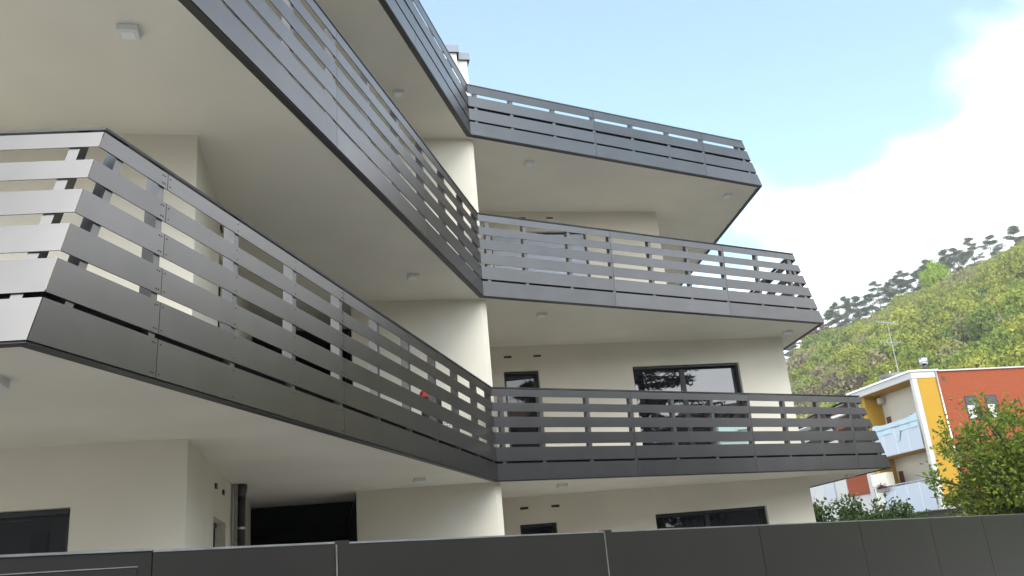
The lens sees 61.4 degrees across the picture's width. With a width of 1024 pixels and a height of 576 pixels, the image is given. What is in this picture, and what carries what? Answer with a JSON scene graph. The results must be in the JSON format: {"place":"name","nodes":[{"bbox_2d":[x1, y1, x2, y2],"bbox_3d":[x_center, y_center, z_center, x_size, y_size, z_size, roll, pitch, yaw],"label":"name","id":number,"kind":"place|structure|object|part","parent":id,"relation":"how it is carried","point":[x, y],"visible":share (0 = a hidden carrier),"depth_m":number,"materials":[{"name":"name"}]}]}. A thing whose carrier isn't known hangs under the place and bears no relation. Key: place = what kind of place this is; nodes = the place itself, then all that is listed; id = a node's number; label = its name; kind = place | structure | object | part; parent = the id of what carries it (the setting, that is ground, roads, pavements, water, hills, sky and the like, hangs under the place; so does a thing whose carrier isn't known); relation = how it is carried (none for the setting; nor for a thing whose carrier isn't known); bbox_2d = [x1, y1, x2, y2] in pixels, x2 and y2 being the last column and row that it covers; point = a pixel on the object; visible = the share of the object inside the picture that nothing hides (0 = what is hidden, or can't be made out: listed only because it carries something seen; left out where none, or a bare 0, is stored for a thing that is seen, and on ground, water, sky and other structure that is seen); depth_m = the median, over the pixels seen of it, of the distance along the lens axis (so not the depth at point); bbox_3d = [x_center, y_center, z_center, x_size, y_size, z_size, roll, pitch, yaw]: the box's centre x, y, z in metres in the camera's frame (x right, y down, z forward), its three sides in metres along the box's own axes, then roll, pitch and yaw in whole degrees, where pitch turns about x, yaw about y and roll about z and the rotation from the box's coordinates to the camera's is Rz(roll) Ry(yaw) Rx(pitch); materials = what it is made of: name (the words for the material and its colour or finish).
{"place":"outdoors","nodes":[
{"label":"outdoors","id":0,"kind":"place"},
{"bbox_2d":[419,391,442,423],"bbox_3d":[-1.216,2.087,13.189,0.360,1.044,0.260,-1,-19,-12],"label":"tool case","id":1,"kind":"object","parent":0,"point":[425,395],"visible":0.14,"depth_m":13.18,"materials":[{"name":"red plastic"}]},
{"bbox_2d":[443,421,460,431],"bbox_3d":[-0.948,2.387,13.495,0.300,0.620,0.262,-1,-19,-12],"label":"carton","id":2,"kind":"object","parent":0,"point":[447,424],"visible":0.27,"depth_m":13.43,"materials":[{"name":"white cardboard"}]},
{"bbox_2d":[413,0,1023,358],"label":"sky","id":3,"kind":"structure","parent":0,"point":[878,137],"materials":[{"name":"blue"}]},
{"bbox_2d":[716,427,748,443],"bbox_3d":[4.636,3.236,18.001,0.760,0.860,0.360,-1,-19,-12],"label":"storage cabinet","id":4,"kind":"object","parent":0,"point":[733,429],"visible":0.14,"depth_m":17.89,"materials":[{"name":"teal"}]},
{"bbox_3d":[4.470,2.998,17.872,0.350,0.380,0.007,-1,-19,-12],"label":"cabinet door","id":5,"kind":"part","parent":4,"relation":"part of","materials":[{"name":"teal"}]},
{"bbox_3d":[4.831,2.990,17.950,0.350,0.380,0.007,-1,-19,-12],"label":"cabinet door","id":6,"kind":"part","parent":4,"relation":"part of","materials":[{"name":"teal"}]},
{"bbox_2d":[877,371,902,378],"bbox_3d":[20.443,4.719,46.563,1.440,0.440,1.440,-5,-18,0],"label":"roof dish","id":7,"kind":"object","parent":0,"point":[886,376],"visible":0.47,"depth_m":46.18,"materials":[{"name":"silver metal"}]},
{"bbox_2d":[799,357,1023,520],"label":"neighbouring building","id":8,"kind":"structure","parent":0,"point":[925,393],"depth_m":45.11,"materials":[{"name":"orange paint"}]},
{"bbox_2d":[824,482,837,502],"bbox_3d":[19.278,12.226,52.286,0.058,1.450,1.100,-1,-19,-12],"label":"wing window","id":9,"kind":"structure","parent":8,"relation":"in","point":[830,491],"depth_m":52.18,"materials":[{"name":"grey glass"}]},
{"bbox_2d":[873,483,888,492],"bbox_3d":[19.955,10.799,46.636,0.618,0.547,1.254,-1,-19,-12],"label":"plant box","id":10,"kind":"object","parent":8,"relation":"on","point":[881,488],"visible":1,"depth_m":46.48,"materials":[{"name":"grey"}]},
{"bbox_2d":[870,472,895,510],"bbox_3d":[20.277,11.093,46.846,0.455,2.005,1.400,-1,-19,-12],"label":"balcony cupboard","id":11,"kind":"object","parent":8,"relation":"on","point":[887,478],"visible":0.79,"depth_m":46.80,"materials":[{"name":"beige plastic"}]},
{"bbox_3d":[19.942,10.611,47.305,0.013,0.690,0.670,-1,-19,-12],"label":"cupboard door","id":12,"kind":"part","parent":11,"relation":"part of","materials":[{"name":"beige plastic"}]},
{"bbox_3d":[20.075,10.390,46.670,0.013,0.690,0.640,-1,-19,-12],"label":"cupboard door","id":13,"kind":"part","parent":11,"relation":"part of","materials":[{"name":"beige plastic"}]},
{"bbox_2d":[877,321,900,371],"bbox_3d":[20.560,3.272,46.563,1.543,3.137,0.321,4,-20,-25],"label":"roof antenna","id":14,"kind":"object","parent":8,"relation":"on","point":[887,323],"visible":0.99,"depth_m":46.69,"materials":[{"name":"grey metal"}]},
{"bbox_2d":[886,416,891,423],"bbox_3d":[21.170,8.188,47.989,0.015,2.050,0.400,-1,-19,-12],"label":"loggia door","id":15,"kind":"structure","parent":8,"relation":"in","point":[889,420],"depth_m":48.25,"materials":[{"name":"brown wood"}]},
{"bbox_2d":[872,412,917,441],"bbox_3d":[20.262,7.531,45.654,0.106,1.197,3.900,-1,-19,-12],"label":"balcony cloth","id":16,"kind":"object","parent":8,"relation":"attached to","point":[913,416],"visible":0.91,"depth_m":45.40,"materials":[{"name":"blue fabric"}]},
{"bbox_2d":[898,471,905,484],"bbox_3d":[21.428,11.028,47.054,0.015,2.050,0.400,-1,-19,-12],"label":"loggia door","id":17,"kind":"structure","parent":8,"relation":"in","point":[901,474],"depth_m":47.28,"materials":[{"name":"brown wood"}]},
{"bbox_2d":[963,395,979,419],"bbox_3d":[23.746,6.171,44.474,0.740,1.250,0.034,-1,-19,-12],"label":"window","id":18,"kind":"structure","parent":8,"relation":"in","point":[966,398],"depth_m":44.49,"materials":[{"name":"grey"}]},
{"bbox_2d":[984,394,999,418],"bbox_3d":[24.928,6.147,44.729,0.740,1.250,0.034,-1,-19,-12],"label":"window","id":19,"kind":"structure","parent":8,"relation":"in","point":[993,396],"depth_m":44.79,"materials":[{"name":"grey glass"}]},
{"label":"ground","id":20,"kind":"structure","parent":0,"visible":0},
{"bbox_2d":[0,0,879,554],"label":"apartment building","id":21,"kind":"structure","parent":20,"relation":"on","point":[94,460],"depth_m":12.06,"materials":[{"name":"paint"}]},
{"bbox_2d":[0,375,9,389],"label":"ceiling lamp","id":22,"kind":"object","parent":21,"relation":"attached to","point":[4,383],"visible":1,"depth_m":5.30,"materials":[{"name":"white plastic"}]},
{"bbox_2d":[0,508,69,554],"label":"window","id":23,"kind":"structure","parent":21,"relation":"in","point":[40,531],"depth_m":7.54,"materials":[{"name":"grey glass"}]},
{"bbox_2d":[115,23,140,41],"bbox_3d":[-3.153,-2.098,7.093,0.164,0.057,0.164,-1,-19,-12],"label":"ceiling lamp","id":24,"kind":"object","parent":21,"relation":"attached to","point":[128,32],"visible":1,"depth_m":7.05,"materials":[{"name":"white plastic"}]},
{"bbox_2d":[213,523,216,546],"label":"window","id":25,"kind":"structure","parent":21,"relation":"in","point":[214,524],"depth_m":10.39,"materials":[{"name":"grey metal"}]},
{"bbox_2d":[233,484,246,545],"bbox_3d":[-3.431,3.980,10.841,0.158,2.973,0.215,-5,-18,0],"label":"downpipe","id":26,"kind":"object","parent":21,"relation":"attached to","point":[239,507],"visible":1,"depth_m":11.14,"materials":[{"name":"silver metal"}]},
{"bbox_2d":[393,89,403,97],"bbox_3d":[-1.855,-3.175,14.099,0.164,0.057,0.164,-1,-19,-12],"label":"ceiling lamp","id":27,"kind":"object","parent":21,"relation":"attached to","point":[398,93],"visible":1,"depth_m":14.06,"materials":[{"name":"white plastic"}]},
{"bbox_2d":[408,273,418,279],"bbox_3d":[-1.532,-0.171,13.393,0.164,0.057,0.164,-1,-19,-12],"label":"ceiling lamp","id":28,"kind":"object","parent":21,"relation":"attached to","point":[413,276],"visible":1,"depth_m":13.33,"materials":[{"name":"white plastic"}]},
{"bbox_2d":[413,477,425,482],"bbox_3d":[-1.334,2.778,12.456,0.164,0.057,0.164,-1,-19,-12],"label":"ceiling lamp","id":29,"kind":"object","parent":21,"relation":"attached to","point":[419,480],"visible":1,"depth_m":12.39,"materials":[{"name":"white"}]},
{"bbox_2d":[0,127,891,487],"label":"balcony railing","id":30,"kind":"object","parent":21,"relation":"on","point":[74,311],"visible":0.96,"depth_m":7.36,"materials":[{"name":"grey metal"}]},
{"bbox_2d":[178,0,823,349],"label":"balcony railing","id":31,"kind":"object","parent":21,"relation":"on","point":[224,26],"visible":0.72,"depth_m":13.82,"materials":[{"name":"grey metal"}]},
{"bbox_2d":[504,371,538,446],"bbox_3d":[0.261,2.836,17.828,0.744,2.222,0.190,-1,-19,-12],"label":"window","id":32,"kind":"structure","parent":21,"relation":"in","point":[527,379],"depth_m":18.06,"materials":[{"name":"grey glass"}]},
{"bbox_2d":[524,160,533,166],"bbox_3d":[0.330,-2.441,16.931,0.164,0.057,0.164,-1,-19,-12],"label":"ceiling lamp","id":33,"kind":"object","parent":21,"relation":"attached to","point":[528,163],"visible":1,"depth_m":16.88,"materials":[{"name":"white plastic"}]},
{"bbox_2d":[520,523,556,534],"bbox_3d":[0.567,5.455,16.980,0.744,1.559,0.190,-1,-19,-12],"label":"window","id":34,"kind":"structure","parent":21,"relation":"in","point":[544,528],"depth_m":17.21,"materials":[{"name":"grey glass"}]},
{"bbox_2d":[491,233,588,276],"bbox_3d":[0.653,-0.124,18.983,2.174,2.277,0.190,-1,-19,-12],"label":"window","id":35,"kind":"structure","parent":21,"relation":"in","point":[537,233],"depth_m":19.32,"materials":[{"name":"grey"}]},
{"bbox_2d":[536,312,546,317],"bbox_3d":[0.548,0.506,16.025,0.164,0.057,0.164,-1,-19,-12],"label":"ceiling lamp","id":36,"kind":"object","parent":21,"relation":"attached to","point":[542,315],"visible":1,"depth_m":15.97,"materials":[{"name":"white plastic"}]},
{"bbox_2d":[557,483,567,487],"bbox_3d":[0.889,3.486,15.221,0.164,0.057,0.164,-1,-19,-12],"label":"ceiling lamp","id":37,"kind":"object","parent":21,"relation":"attached to","point":[562,485],"visible":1,"depth_m":15.15,"materials":[{"name":"white"}]},
{"bbox_2d":[378,0,761,285],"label":"balcony railing","id":38,"kind":"object","parent":21,"relation":"on","point":[508,122],"visible":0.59,"depth_m":16.73,"materials":[{"name":"grey metal"}]},
{"bbox_2d":[632,363,745,444],"bbox_3d":[3.868,2.770,18.624,2.474,2.222,0.190,-1,-19,-12],"label":"window","id":39,"kind":"structure","parent":21,"relation":"in","point":[702,377],"depth_m":18.86,"materials":[{"name":"grey glass"}]},
{"bbox_2d":[655,506,767,528],"bbox_3d":[4.213,5.805,17.639,2.474,2.439,0.190,-1,-19,-12],"label":"window","id":40,"kind":"structure","parent":21,"relation":"in","point":[747,515],"depth_m":18.02,"materials":[{"name":"grey glass"}]},
{"bbox_2d":[722,193,731,198],"bbox_3d":[4.813,-2.060,19.325,0.164,0.057,0.164,-1,-19,-12],"label":"ceiling lamp","id":41,"kind":"object","parent":21,"relation":"attached to","point":[726,195],"visible":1,"depth_m":19.27,"materials":[{"name":"white plastic"}]},
{"bbox_2d":[782,330,792,334],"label":"ceiling lamp","id":42,"kind":"object","parent":21,"relation":"attached to","point":[785,332],"visible":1,"depth_m":18.92,"materials":[{"name":"white plastic"}]},
{"bbox_2d":[844,474,854,477],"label":"ceiling lamp","id":43,"kind":"object","parent":21,"relation":"attached to","point":[849,475],"visible":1,"depth_m":18.99,"materials":[{"name":"white"}]},
{"bbox_2d":[151,514,1023,575],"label":"street fence","id":44,"kind":"object","parent":20,"relation":"on","point":[985,545],"visible":0.98,"depth_m":6.65,"materials":[{"name":"metal"}]},
{"bbox_2d":[0,548,152,575],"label":"gate","id":45,"kind":"structure","parent":44,"relation":"attached to","point":[130,562],"depth_m":3.53,"materials":[{"name":"metal"}]},
{"bbox_2d":[813,492,875,521],"bbox_3d":[9.010,7.040,23.401,2.325,2.911,2.411,-17,-22,33],"label":"shrub","id":46,"kind":"object","parent":20,"relation":"on","point":[843,512],"visible":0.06,"depth_m":23.46,"materials":[{"name":"green plant"}]},
{"bbox_2d":[845,493,915,520],"bbox_3d":[9.859,6.878,22.933,2.023,2.789,1.918,-13,-20,21],"label":"shrub","id":47,"kind":"object","parent":20,"relation":"on","point":[892,511],"visible":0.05,"depth_m":23.19,"materials":[{"name":"green plant"}]},
{"bbox_2d":[897,505,933,517],"bbox_3d":[11.162,7.111,23.471,1.670,2.453,1.493,-11,-19,18],"label":"shrub","id":48,"kind":"object","parent":20,"relation":"on","point":[920,516],"depth_m":23.73,"materials":[{"name":"green plant"}]},
{"bbox_2d":[917,388,1023,516],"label":"garden tree","id":49,"kind":"object","parent":20,"relation":"on","point":[997,467],"visible":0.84,"depth_m":19.33,"materials":[{"name":"green plant"}]},
{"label":"hill","id":50,"kind":"structure","parent":0,"visible":0},
{"bbox_2d":[784,344,798,361],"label":"pine tree","id":51,"kind":"object","parent":50,"relation":"on","point":[789,349],"visible":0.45,"depth_m":339.98,"materials":[{"name":"green plant"}]},
{"bbox_2d":[800,325,830,341],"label":"bare shrub","id":52,"kind":"object","parent":50,"relation":"on","point":[820,328],"visible":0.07,"depth_m":284.88,"materials":[{"name":"brown plant"}]},
{"bbox_2d":[822,311,845,328],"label":"pine tree","id":53,"kind":"object","parent":50,"relation":"on","point":[826,318],"visible":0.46,"depth_m":337.88,"materials":[{"name":"green plant"}]},
{"bbox_2d":[825,301,847,327],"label":"pine tree","id":54,"kind":"object","parent":50,"relation":"on","point":[833,309],"visible":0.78,"depth_m":335.63,"materials":[{"name":"green plant"}]},
{"bbox_2d":[812,373,867,394],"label":"bare tree","id":55,"kind":"object","parent":50,"relation":"on","point":[830,380],"visible":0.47,"depth_m":161.48,"materials":[{"name":"brown plant"}]},
{"bbox_2d":[828,295,860,325],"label":"pine tree","id":56,"kind":"object","parent":50,"relation":"on","point":[846,305],"visible":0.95,"depth_m":330.53,"materials":[{"name":"green plant"}]},
{"bbox_2d":[844,296,867,321],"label":"pine tree","id":57,"kind":"object","parent":50,"relation":"on","point":[855,304],"visible":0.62,"depth_m":334.75,"materials":[{"name":"green plant"}]},
{"bbox_2d":[851,292,879,316],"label":"pine tree","id":58,"kind":"object","parent":50,"relation":"on","point":[868,298],"visible":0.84,"depth_m":331.10,"materials":[{"name":"green plant"}]},
{"bbox_2d":[866,280,897,312],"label":"pine tree","id":59,"kind":"object","parent":50,"relation":"on","point":[878,294],"visible":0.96,"depth_m":326.54,"materials":[{"name":"green plant"}]},
{"bbox_2d":[875,281,896,308],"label":"pine tree","id":60,"kind":"object","parent":50,"relation":"on","point":[888,284],"visible":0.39,"depth_m":332.19,"materials":[{"name":"green plant"}]},
{"bbox_2d":[886,275,911,298],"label":"pine tree","id":61,"kind":"object","parent":50,"relation":"on","point":[893,279],"visible":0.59,"depth_m":328.69,"materials":[{"name":"green plant"}]},
{"bbox_2d":[890,292,909,306],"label":"lime tree","id":62,"kind":"object","parent":50,"relation":"on","point":[901,295],"visible":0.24,"depth_m":313.26,"materials":[{"name":"green plant"}]},
{"bbox_2d":[786,239,1023,417],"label":"hillside wood","id":63,"kind":"object","parent":50,"relation":"on","point":[946,323],"visible":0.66,"depth_m":186.18,"materials":[{"name":"green plant"}]},
{"bbox_2d":[892,269,919,295],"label":"pine tree","id":64,"kind":"object","parent":50,"relation":"on","point":[903,282],"visible":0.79,"depth_m":325.08,"materials":[{"name":"green plant"}]},
{"bbox_2d":[904,271,921,288],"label":"pine tree","id":65,"kind":"object","parent":50,"relation":"on","point":[917,285],"visible":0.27,"depth_m":329.24,"materials":[{"name":"green plant"}]},
{"bbox_2d":[911,265,926,291],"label":"pine tree","id":66,"kind":"object","parent":50,"relation":"on","point":[918,277],"visible":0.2,"depth_m":324.65,"materials":[{"name":"green plant"}]},
{"bbox_2d":[913,258,934,284],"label":"pine tree","id":67,"kind":"object","parent":50,"relation":"on","point":[924,262],"visible":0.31,"depth_m":322.06,"materials":[{"name":"green plant"}]},
{"bbox_2d":[918,260,949,287],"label":"lime tree","id":68,"kind":"object","parent":50,"relation":"on","point":[932,274],"visible":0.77,"depth_m":293.49,"materials":[{"name":"green plant"}]},
{"bbox_2d":[936,248,962,271],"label":"pine tree","id":69,"kind":"object","parent":50,"relation":"on","point":[943,253],"visible":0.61,"depth_m":321.71,"materials":[{"name":"green plant"}]},
{"bbox_2d":[945,246,977,272],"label":"pine tree","id":70,"kind":"object","parent":50,"relation":"on","point":[961,252],"visible":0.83,"depth_m":317.18,"materials":[{"name":"green plant"}]},
{"bbox_2d":[959,236,987,266],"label":"pine tree","id":71,"kind":"object","parent":50,"relation":"on","point":[973,246],"visible":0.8,"depth_m":322.02,"materials":[{"name":"green plant"}]},
{"bbox_2d":[978,233,1008,258],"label":"pine tree","id":72,"kind":"object","parent":50,"relation":"on","point":[986,241],"visible":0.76,"depth_m":316.43,"materials":[{"name":"green plant"}]},
{"bbox_2d":[1001,224,1023,244],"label":"pine tree","id":73,"kind":"object","parent":50,"relation":"on","point":[1013,229],"visible":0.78,"depth_m":310.33,"materials":[{"name":"green plant"}]}
]}

